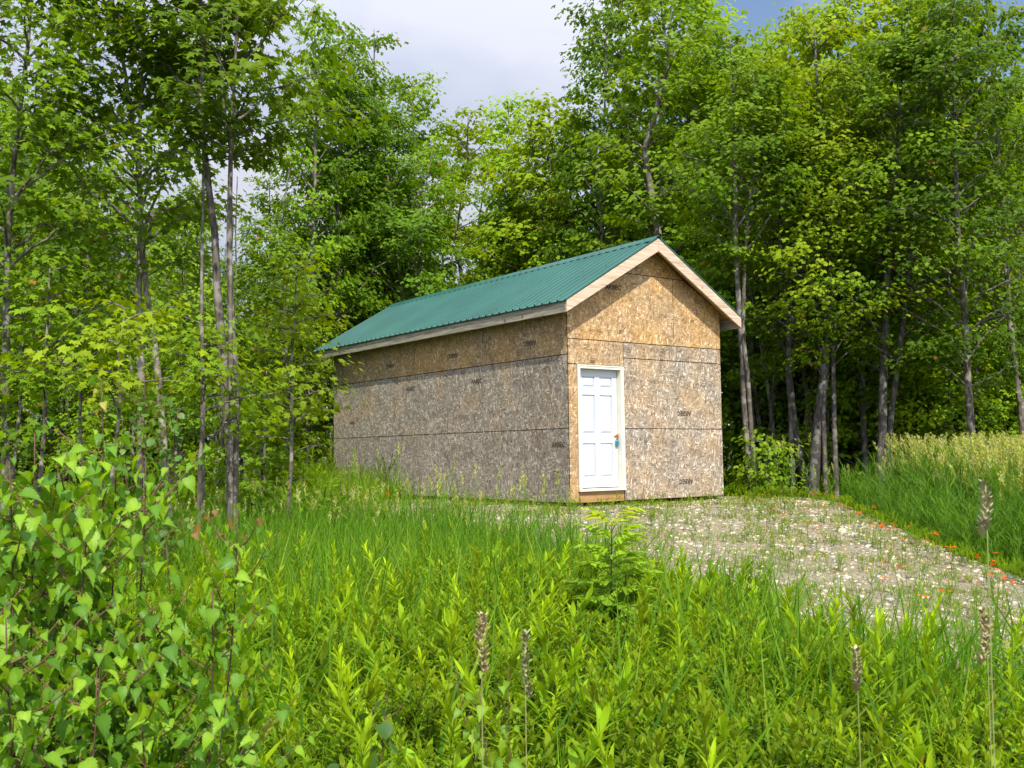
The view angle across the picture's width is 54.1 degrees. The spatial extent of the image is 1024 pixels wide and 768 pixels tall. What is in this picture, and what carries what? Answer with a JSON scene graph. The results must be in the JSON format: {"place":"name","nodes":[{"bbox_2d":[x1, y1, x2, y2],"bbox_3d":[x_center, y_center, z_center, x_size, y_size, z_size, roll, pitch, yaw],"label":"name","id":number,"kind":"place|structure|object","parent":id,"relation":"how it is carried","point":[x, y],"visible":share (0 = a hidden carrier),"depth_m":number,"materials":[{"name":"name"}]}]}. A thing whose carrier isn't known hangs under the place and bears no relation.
{"place":"outdoors","nodes":[
{"label":"outdoors","id":0,"kind":"place"},
{"bbox_2d":[0,460,1019,767],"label":"meadow grass","id":1,"kind":"structure","parent":0,"point":[322,486],"depth_m":8.94,"materials":[{"name":"green plant"}]},
{"bbox_2d":[0,0,1023,458],"label":"sky","id":2,"kind":"structure","parent":0,"point":[485,48],"materials":[{"name":"white"}]},
{"bbox_2d":[21,453,1013,579],"bbox_3d":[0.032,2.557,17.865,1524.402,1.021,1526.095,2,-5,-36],"label":"ground","id":3,"kind":"structure","parent":0,"point":[729,467],"depth_m":83.88,"materials":[{"name":"soil"}]},
{"bbox_2d":[0,377,66,489],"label":"young maple","id":4,"kind":"object","parent":3,"relation":"on","point":[28,465],"visible":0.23,"depth_m":26.68,"materials":[{"name":"green plant"}]},
{"bbox_2d":[0,58,69,488],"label":"maple tree","id":5,"kind":"object","parent":3,"relation":"on","point":[13,114],"visible":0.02,"depth_m":28.12,"materials":[{"name":"green plant"}]},
{"bbox_2d":[0,280,106,486],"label":"young maple","id":6,"kind":"object","parent":3,"relation":"on","point":[48,441],"visible":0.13,"depth_m":26.22,"materials":[{"name":"green plant"}]},
{"bbox_2d":[0,123,131,498],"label":"maple tree","id":7,"kind":"object","parent":3,"relation":"on","point":[64,400],"visible":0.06,"depth_m":26.37,"materials":[{"name":"green plant"}]},
{"bbox_2d":[0,251,156,505],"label":"young maple","id":8,"kind":"object","parent":3,"relation":"on","point":[27,450],"visible":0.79,"depth_m":11.88,"materials":[{"name":"green plant"}]},
{"bbox_2d":[0,132,158,508],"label":"young maple","id":9,"kind":"object","parent":3,"relation":"on","point":[23,165],"visible":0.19,"depth_m":18.16,"materials":[{"name":"green plant"}]},
{"bbox_2d":[0,417,172,767],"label":"birch sapling","id":10,"kind":"object","parent":3,"relation":"on","point":[83,544],"visible":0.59,"depth_m":2.63,"materials":[{"name":"green plant"}]},
{"bbox_2d":[0,0,185,528],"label":"maple tree","id":11,"kind":"object","parent":3,"relation":"on","point":[11,202],"visible":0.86,"depth_m":12.43,"materials":[{"name":"green plant"}]},
{"bbox_2d":[0,580,185,767],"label":"birch sapling","id":12,"kind":"object","parent":3,"relation":"on","point":[20,729],"visible":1,"depth_m":2.29,"materials":[{"name":"green plant"}]},
{"bbox_2d":[30,390,157,480],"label":"young maple","id":13,"kind":"object","parent":3,"relation":"on","point":[72,431],"visible":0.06,"depth_m":25.76,"materials":[{"name":"green plant"}]},
{"bbox_2d":[0,164,188,486],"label":"young maple","id":14,"kind":"object","parent":3,"relation":"on","point":[114,280],"visible":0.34,"depth_m":17.15,"materials":[{"name":"green plant"}]},
{"bbox_2d":[0,375,210,767],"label":"birch sapling","id":15,"kind":"object","parent":3,"relation":"on","point":[90,469],"visible":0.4,"depth_m":2.90,"materials":[{"name":"green plant"}]},
{"bbox_2d":[44,375,169,489],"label":"young maple","id":16,"kind":"object","parent":3,"relation":"on","point":[107,439],"visible":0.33,"depth_m":24.18,"materials":[{"name":"green plant"}]},
{"bbox_2d":[48,348,169,487],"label":"young maple","id":17,"kind":"object","parent":3,"relation":"on","point":[109,367],"visible":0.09,"depth_m":25.46,"materials":[{"name":"green plant"}]},
{"bbox_2d":[56,159,168,434],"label":"maple tree","id":18,"kind":"object","parent":3,"relation":"on","point":[118,205],"visible":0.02,"depth_m":29.98,"materials":[{"name":"green plant"}]},
{"bbox_2d":[67,374,205,587],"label":"aspen sapling","id":19,"kind":"object","parent":3,"relation":"on","point":[173,425],"visible":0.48,"depth_m":8.02,"materials":[{"name":"green plant"}]},
{"bbox_2d":[0,0,275,532],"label":"maple tree","id":20,"kind":"object","parent":3,"relation":"on","point":[139,266],"visible":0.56,"depth_m":13.26,"materials":[{"name":"green plant"}]},
{"bbox_2d":[0,284,282,518],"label":"young maple","id":21,"kind":"object","parent":3,"relation":"on","point":[122,346],"visible":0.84,"depth_m":11.39,"materials":[{"name":"green plant"}]},
{"bbox_2d":[62,271,221,481],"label":"young maple","id":22,"kind":"object","parent":3,"relation":"on","point":[147,433],"visible":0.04,"depth_m":26.04,"materials":[{"name":"green plant"}]},
{"bbox_2d":[122,307,225,500],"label":"young maple","id":23,"kind":"object","parent":3,"relation":"on","point":[197,427],"visible":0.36,"depth_m":20.99,"materials":[{"name":"green plant"}]},
{"bbox_2d":[124,178,223,483],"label":"maple tree","id":24,"kind":"object","parent":3,"relation":"on","point":[167,276],"visible":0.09,"depth_m":25.39,"materials":[{"name":"green plant"}]},
{"bbox_2d":[75,628,287,767],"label":"birch sapling","id":25,"kind":"object","parent":3,"relation":"on","point":[141,717],"visible":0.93,"depth_m":2.45,"materials":[{"name":"green plant"}]},
{"bbox_2d":[102,191,261,495],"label":"young maple","id":26,"kind":"object","parent":3,"relation":"on","point":[195,276],"visible":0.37,"depth_m":21.06,"materials":[{"name":"green plant"}]},
{"bbox_2d":[73,503,315,767],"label":"birch sapling","id":27,"kind":"object","parent":3,"relation":"on","point":[223,658],"visible":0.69,"depth_m":2.86,"materials":[{"name":"green plant"}]},
{"bbox_2d":[148,228,241,478],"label":"maple tree","id":28,"kind":"object","parent":3,"relation":"on","point":[208,302],"visible":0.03,"depth_m":29.41,"materials":[{"name":"green plant"}]},
{"bbox_2d":[97,302,310,523],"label":"young maple","id":29,"kind":"object","parent":3,"relation":"on","point":[251,404],"visible":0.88,"depth_m":12.33,"materials":[{"name":"green plant"}]},
{"bbox_2d":[61,0,391,531],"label":"maple tree","id":30,"kind":"object","parent":3,"relation":"on","point":[230,15],"visible":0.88,"depth_m":12.88,"materials":[{"name":"green plant"}]},
{"bbox_2d":[179,218,339,479],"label":"young maple","id":31,"kind":"object","parent":3,"relation":"on","point":[280,251],"visible":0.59,"depth_m":22.15,"materials":[{"name":"green plant"}]},
{"bbox_2d":[178,393,345,529],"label":"young maple","id":32,"kind":"object","parent":3,"relation":"on","point":[279,458],"visible":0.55,"depth_m":15.32,"materials":[{"name":"green plant"}]},
{"bbox_2d":[219,277,324,468],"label":"young maple","id":33,"kind":"object","parent":3,"relation":"on","point":[246,298],"visible":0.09,"depth_m":28.40,"materials":[{"name":"green plant"}]},
{"bbox_2d":[190,254,364,527],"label":"young maple","id":34,"kind":"object","parent":3,"relation":"on","point":[299,298],"visible":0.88,"depth_m":14.70,"materials":[{"name":"green plant"}]},
{"bbox_2d":[226,172,333,451],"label":"maple tree","id":35,"kind":"object","parent":3,"relation":"on","point":[262,201],"visible":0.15,"depth_m":29.12,"materials":[{"name":"green plant"}]},
{"bbox_2d":[254,162,323,454],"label":"tree trunk","id":36,"kind":"object","parent":3,"relation":"on","point":[285,350],"visible":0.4,"depth_m":24.68,"materials":[{"name":"grey plant"}]},
{"bbox_2d":[253,359,333,473],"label":"young maple","id":37,"kind":"object","parent":3,"relation":"on","point":[315,429],"visible":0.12,"depth_m":27.06,"materials":[{"name":"green plant"}]},
{"bbox_2d":[271,292,347,466],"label":"young maple","id":38,"kind":"object","parent":3,"relation":"on","point":[304,421],"visible":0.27,"depth_m":25.42,"materials":[{"name":"green plant"}]},
{"bbox_2d":[251,0,382,466],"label":"maple tree","id":39,"kind":"object","parent":3,"relation":"on","point":[314,208],"visible":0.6,"depth_m":26.23,"materials":[{"name":"green plant"}]},
{"bbox_2d":[265,17,423,465],"bbox_3d":[-4.518,-3.518,27.592,4.215,13.756,4.459,0,-4,-4],"label":"maple tree","id":40,"kind":"object","parent":3,"relation":"on","point":[350,50],"visible":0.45,"depth_m":27.44,"materials":[{"name":"green plant"}]},
{"bbox_2d":[282,89,411,408],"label":"maple tree","id":41,"kind":"object","parent":3,"relation":"on","point":[334,151],"visible":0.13,"depth_m":28.09,"materials":[{"name":"green plant"}]},
{"bbox_2d":[327,677,409,767],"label":"aspen seedling","id":42,"kind":"object","parent":3,"relation":"on","point":[384,729],"visible":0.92,"depth_m":3.02,"materials":[{"name":"green plant"}]},
{"bbox_2d":[275,31,467,385],"bbox_3d":[-4.322,-3.621,29.327,5.468,14.292,5.531,0,-4,-16],"label":"maple tree","id":43,"kind":"object","parent":3,"relation":"on","point":[376,45],"visible":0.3,"depth_m":28.51,"materials":[{"name":"green plant"}]},
{"bbox_2d":[14,366,733,481],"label":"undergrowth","id":44,"kind":"object","parent":3,"relation":"on","point":[317,463],"visible":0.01,"depth_m":52.18,"materials":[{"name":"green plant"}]},
{"bbox_2d":[316,102,485,341],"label":"maple tree","id":45,"kind":"object","parent":3,"relation":"on","point":[440,188],"visible":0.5,"depth_m":28.20,"materials":[{"name":"green plant"}]},
{"bbox_2d":[337,70,486,326],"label":"maple tree","id":46,"kind":"object","parent":3,"relation":"on","point":[410,96],"visible":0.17,"depth_m":33.09,"materials":[{"name":"green plant"}]},
{"bbox_2d":[356,130,468,301],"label":"maple tree","id":47,"kind":"object","parent":3,"relation":"on","point":[427,157],"visible":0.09,"depth_m":31.52,"materials":[{"name":"green plant"}]},
{"bbox_2d":[413,218,470,284],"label":"maple tree","id":48,"kind":"object","parent":3,"relation":"on","point":[451,262],"visible":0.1,"depth_m":35.48,"materials":[{"name":"green plant"}]},
{"bbox_2d":[420,100,535,285],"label":"maple tree","id":49,"kind":"object","parent":3,"relation":"on","point":[469,134],"visible":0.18,"depth_m":35.11,"materials":[{"name":"green plant"}]},
{"bbox_2d":[0,447,963,525],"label":"undergrowth","id":50,"kind":"object","parent":3,"relation":"on","point":[731,484],"visible":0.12,"depth_m":20.75,"materials":[{"name":"green plant"}]},
{"bbox_2d":[474,611,490,767],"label":"dried grass spike","id":51,"kind":"object","parent":3,"relation":"on","point":[483,618],"visible":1,"depth_m":2.29,"materials":[{"name":"brown plant"}]},
{"bbox_2d":[448,658,523,767],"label":"birch seedling","id":52,"kind":"object","parent":3,"relation":"on","point":[493,759],"visible":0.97,"depth_m":3.05,"materials":[{"name":"green plant"}]},
{"bbox_2d":[448,189,524,286],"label":"maple tree","id":53,"kind":"object","parent":3,"relation":"on","point":[497,202],"visible":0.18,"depth_m":31.07,"materials":[{"name":"green plant"}]},
{"bbox_2d":[133,433,855,558],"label":"plumed grass","id":54,"kind":"structure","parent":3,"relation":"on","point":[298,493],"depth_m":12.42,"materials":[{"name":"green plant"}]},
{"bbox_2d":[451,90,552,283],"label":"maple tree","id":55,"kind":"object","parent":3,"relation":"on","point":[495,136],"visible":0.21,"depth_m":32.28,"materials":[{"name":"green plant"}]},
{"bbox_2d":[458,168,551,281],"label":"maple tree","id":56,"kind":"object","parent":3,"relation":"on","point":[519,239],"visible":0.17,"depth_m":31.35,"materials":[{"name":"green plant"}]},
{"bbox_2d":[0,521,1023,767],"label":"goldenrod","id":57,"kind":"object","parent":3,"relation":"on","point":[902,719],"visible":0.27,"depth_m":4.43,"materials":[{"name":"green plant"}]},
{"bbox_2d":[0,470,1023,767],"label":"reed blades","id":58,"kind":"object","parent":3,"relation":"on","point":[522,538],"visible":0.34,"depth_m":5.90,"materials":[{"name":"green plant"}]},
{"bbox_2d":[437,87,606,284],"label":"maple tree","id":59,"kind":"object","parent":3,"relation":"on","point":[526,154],"visible":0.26,"depth_m":30.07,"materials":[{"name":"green plant"}]},
{"bbox_2d":[519,628,532,767],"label":"dried grass spike","id":60,"kind":"object","parent":3,"relation":"on","point":[525,659],"visible":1,"depth_m":2.39,"materials":[{"name":"brown plant"}]},
{"bbox_2d":[314,235,742,506],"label":"storage shed","id":61,"kind":"structure","parent":3,"relation":"on","point":[571,369],"depth_m":17.95,"materials":[{"name":"brown wood"}]},
{"bbox_2d":[577,364,626,491],"bbox_3d":[1.466,0.738,16.824,1.026,2.096,0.185,2,-5,-36],"label":"door","id":62,"kind":"structure","parent":61,"relation":"in","point":[600,390],"depth_m":16.90,"materials":[{"name":"white paint"}]},
{"bbox_2d":[492,102,634,270],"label":"maple tree","id":63,"kind":"object","parent":3,"relation":"on","point":[548,214],"visible":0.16,"depth_m":29.90,"materials":[{"name":"green plant"}]},
{"bbox_2d":[520,147,621,269],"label":"maple tree","id":64,"kind":"object","parent":3,"relation":"on","point":[582,223],"visible":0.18,"depth_m":29.41,"materials":[{"name":"green plant"}]},
{"bbox_2d":[122,589,1023,767],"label":"broad grass","id":65,"kind":"structure","parent":3,"relation":"on","point":[355,685],"depth_m":4.04,"materials":[{"name":"green plant"}]},
{"bbox_2d":[531,0,663,262],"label":"maple tree","id":66,"kind":"object","parent":3,"relation":"on","point":[592,52],"visible":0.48,"depth_m":28.46,"materials":[{"name":"green plant"}]},
{"bbox_2d":[563,503,662,660],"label":"ash sapling","id":67,"kind":"object","parent":3,"relation":"on","point":[603,550],"visible":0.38,"depth_m":5.97,"materials":[{"name":"green plant"}]},
{"bbox_2d":[224,537,1023,767],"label":"meadowsweet","id":68,"kind":"object","parent":3,"relation":"on","point":[623,755],"visible":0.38,"depth_m":3.96,"materials":[{"name":"green plant"}]},
{"bbox_2d":[543,0,730,266],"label":"maple tree","id":69,"kind":"object","parent":3,"relation":"on","point":[582,19],"visible":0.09,"depth_m":29.88,"materials":[{"name":"green plant"}]},
{"bbox_2d":[557,0,771,365],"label":"maple tree","id":70,"kind":"object","parent":3,"relation":"on","point":[635,71],"visible":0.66,"depth_m":25.29,"materials":[{"name":"green plant"}]},
{"bbox_2d":[603,0,770,469],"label":"maple tree","id":71,"kind":"object","parent":3,"relation":"on","point":[695,14],"visible":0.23,"depth_m":26.38,"materials":[{"name":"green plant"}]},
{"bbox_2d":[621,34,759,415],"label":"maple tree","id":72,"kind":"object","parent":3,"relation":"on","point":[654,145],"visible":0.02,"depth_m":28.35,"materials":[{"name":"green plant"}]},
{"bbox_2d":[643,15,841,496],"bbox_3d":[4.720,-2.465,20.437,4.405,9.862,3.813,2,-5,-36],"label":"maple tree","id":73,"kind":"object","parent":3,"relation":"on","point":[733,139],"visible":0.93,"depth_m":20.25,"materials":[{"name":"green plant"}]},
{"bbox_2d":[672,23,816,481],"bbox_3d":[5.924,-3.077,25.358,4.039,12.404,4.376,-1,-4,6],"label":"maple tree","id":74,"kind":"object","parent":3,"relation":"on","point":[754,389],"visible":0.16,"depth_m":24.91,"materials":[{"name":"green plant"}]},
{"bbox_2d":[726,145,785,496],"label":"tree trunk","id":75,"kind":"object","parent":3,"relation":"on","point":[769,398],"visible":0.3,"depth_m":22.12,"materials":[{"name":"grey plant"}]},
{"bbox_2d":[720,318,805,483],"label":"young maple","id":76,"kind":"object","parent":3,"relation":"on","point":[728,435],"visible":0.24,"depth_m":25.18,"materials":[{"name":"green plant"}]},
{"bbox_2d":[716,4,818,496],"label":"maple tree","id":77,"kind":"object","parent":3,"relation":"on","point":[775,33],"visible":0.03,"depth_m":27.59,"materials":[{"name":"green plant"}]},
{"bbox_2d":[729,426,808,496],"bbox_3d":[5.174,1.626,20.158,1.782,1.568,1.770,2,-5,-36],"label":"shrub","id":78,"kind":"object","parent":3,"relation":"on","point":[762,470],"visible":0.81,"depth_m":20.04,"materials":[{"name":"green plant"}]},
{"bbox_2d":[686,18,890,496],"bbox_3d":[5.846,-2.344,21.444,4.265,10.406,4.474,2,-5,-36],"label":"maple tree","id":79,"kind":"object","parent":3,"relation":"on","point":[770,366],"visible":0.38,"depth_m":21.25,"materials":[{"name":"green plant"}]},
{"bbox_2d":[698,2,882,487],"bbox_3d":[7.142,-3.202,24.525,4.792,12.549,4.398,-4,-5,41],"label":"maple tree","id":80,"kind":"object","parent":3,"relation":"on","point":[807,58],"visible":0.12,"depth_m":24.51,"materials":[{"name":"green plant"}]},
{"bbox_2d":[740,324,877,484],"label":"young maple","id":81,"kind":"object","parent":3,"relation":"on","point":[779,409],"visible":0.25,"depth_m":24.18,"materials":[{"name":"green plant"}]},
{"bbox_2d":[676,14,952,500],"bbox_3d":[6.462,-2.457,20.860,5.147,10.584,4.961,2,-5,-36],"label":"maple tree","id":82,"kind":"object","parent":3,"relation":"on","point":[831,203],"visible":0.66,"depth_m":20.57,"materials":[{"name":"green plant"}]},
{"bbox_2d":[727,0,923,498],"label":"maple tree","id":83,"kind":"object","parent":3,"relation":"on","point":[828,12],"visible":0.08,"depth_m":24.75,"materials":[{"name":"green plant"}]},
{"bbox_2d":[796,398,901,480],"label":"young maple","id":84,"kind":"object","parent":3,"relation":"on","point":[845,450],"visible":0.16,"depth_m":23.97,"materials":[{"name":"green plant"}]},
{"bbox_2d":[851,644,863,767],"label":"dried grass spike","id":85,"kind":"object","parent":3,"relation":"on","point":[858,670],"visible":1,"depth_m":2.49,"materials":[{"name":"brown plant"}]},
{"bbox_2d":[797,374,928,476],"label":"young maple","id":86,"kind":"object","parent":3,"relation":"on","point":[871,435],"visible":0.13,"depth_m":23.90,"materials":[{"name":"green plant"}]},
{"bbox_2d":[785,274,941,482],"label":"young maple","id":87,"kind":"object","parent":3,"relation":"on","point":[840,384],"visible":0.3,"depth_m":22.97,"materials":[{"name":"green plant"}]},
{"bbox_2d":[777,45,954,487],"bbox_3d":[7.767,-2.332,22.796,3.720,10.462,4.148,0,-4,-9],"label":"maple tree","id":88,"kind":"object","parent":3,"relation":"on","point":[863,385],"visible":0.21,"depth_m":22.40,"materials":[{"name":"green plant"}]},
{"bbox_2d":[779,0,1023,489],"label":"maple tree","id":89,"kind":"object","parent":3,"relation":"on","point":[885,425],"visible":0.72,"depth_m":20.25,"materials":[{"name":"green plant"}]},
{"bbox_2d":[788,0,1021,470],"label":"maple tree","id":90,"kind":"object","parent":3,"relation":"on","point":[882,9],"visible":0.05,"depth_m":24.59,"materials":[{"name":"green plant"}]},
{"bbox_2d":[819,0,1023,436],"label":"maple tree","id":91,"kind":"object","parent":3,"relation":"on","point":[1003,215],"visible":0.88,"depth_m":19.78,"materials":[{"name":"green plant"}]},
{"bbox_2d":[842,0,1023,454],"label":"maple tree","id":92,"kind":"object","parent":3,"relation":"on","point":[965,138],"visible":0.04,"depth_m":23.98,"materials":[{"name":"green plant"}]},
{"bbox_2d":[859,282,1017,473],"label":"young maple","id":93,"kind":"object","parent":3,"relation":"on","point":[932,420],"visible":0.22,"depth_m":22.29,"materials":[{"name":"green plant"}]},
{"bbox_2d":[872,0,1023,398],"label":"maple tree","id":94,"kind":"object","parent":3,"relation":"on","point":[1008,121],"visible":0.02,"depth_m":24.58,"materials":[{"name":"green plant"}]},
{"bbox_2d":[900,316,1012,462],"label":"young maple","id":95,"kind":"object","parent":3,"relation":"on","point":[942,390],"visible":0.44,"depth_m":22.25,"materials":[{"name":"green plant"}]},
{"bbox_2d":[924,0,1023,438],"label":"maple tree","id":96,"kind":"object","parent":3,"relation":"on","point":[997,149],"visible":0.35,"depth_m":22.35,"materials":[{"name":"green plant"}]},
{"bbox_2d":[975,479,994,767],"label":"dried grass spike","id":97,"kind":"object","parent":3,"relation":"on","point":[984,521],"visible":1,"depth_m":2.09,"materials":[{"name":"brown plant"}]},
{"bbox_2d":[975,606,995,767],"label":"dried grass spike","id":98,"kind":"object","parent":3,"relation":"on","point":[983,647],"visible":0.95,"depth_m":2.39,"materials":[{"name":"brown plant"}]},
{"bbox_2d":[957,315,1023,451],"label":"young maple","id":99,"kind":"object","parent":3,"relation":"on","point":[994,408],"visible":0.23,"depth_m":22.53,"materials":[{"name":"green plant"}]},
{"bbox_2d":[973,344,1023,442],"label":"young maple","id":100,"kind":"object","parent":3,"relation":"on","point":[1011,407],"visible":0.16,"depth_m":22.71,"materials":[{"name":"green plant"}]},
{"bbox_2d":[334,496,1023,678],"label":"gravel drive","id":101,"kind":"structure","parent":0,"point":[854,570],"depth_m":12.23,"materials":[{"name":"grey gravel"}]},
{"bbox_2d":[321,483,1023,670],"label":"edge weeds","id":102,"kind":"object","parent":101,"relation":"on","point":[914,536],"visible":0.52,"depth_m":13.52,"materials":[{"name":"green plant"}]},
{"bbox_2d":[339,494,1023,690],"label":"gravel weeds","id":103,"kind":"object","parent":101,"relation":"on","point":[773,532],"visible":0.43,"depth_m":13.12,"materials":[{"name":"green plant"}]},
{"bbox_2d":[816,430,1023,577],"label":"reed canary grass","id":104,"kind":"structure","parent":0,"point":[947,506],"depth_m":14.99,"materials":[{"name":"green plant"}]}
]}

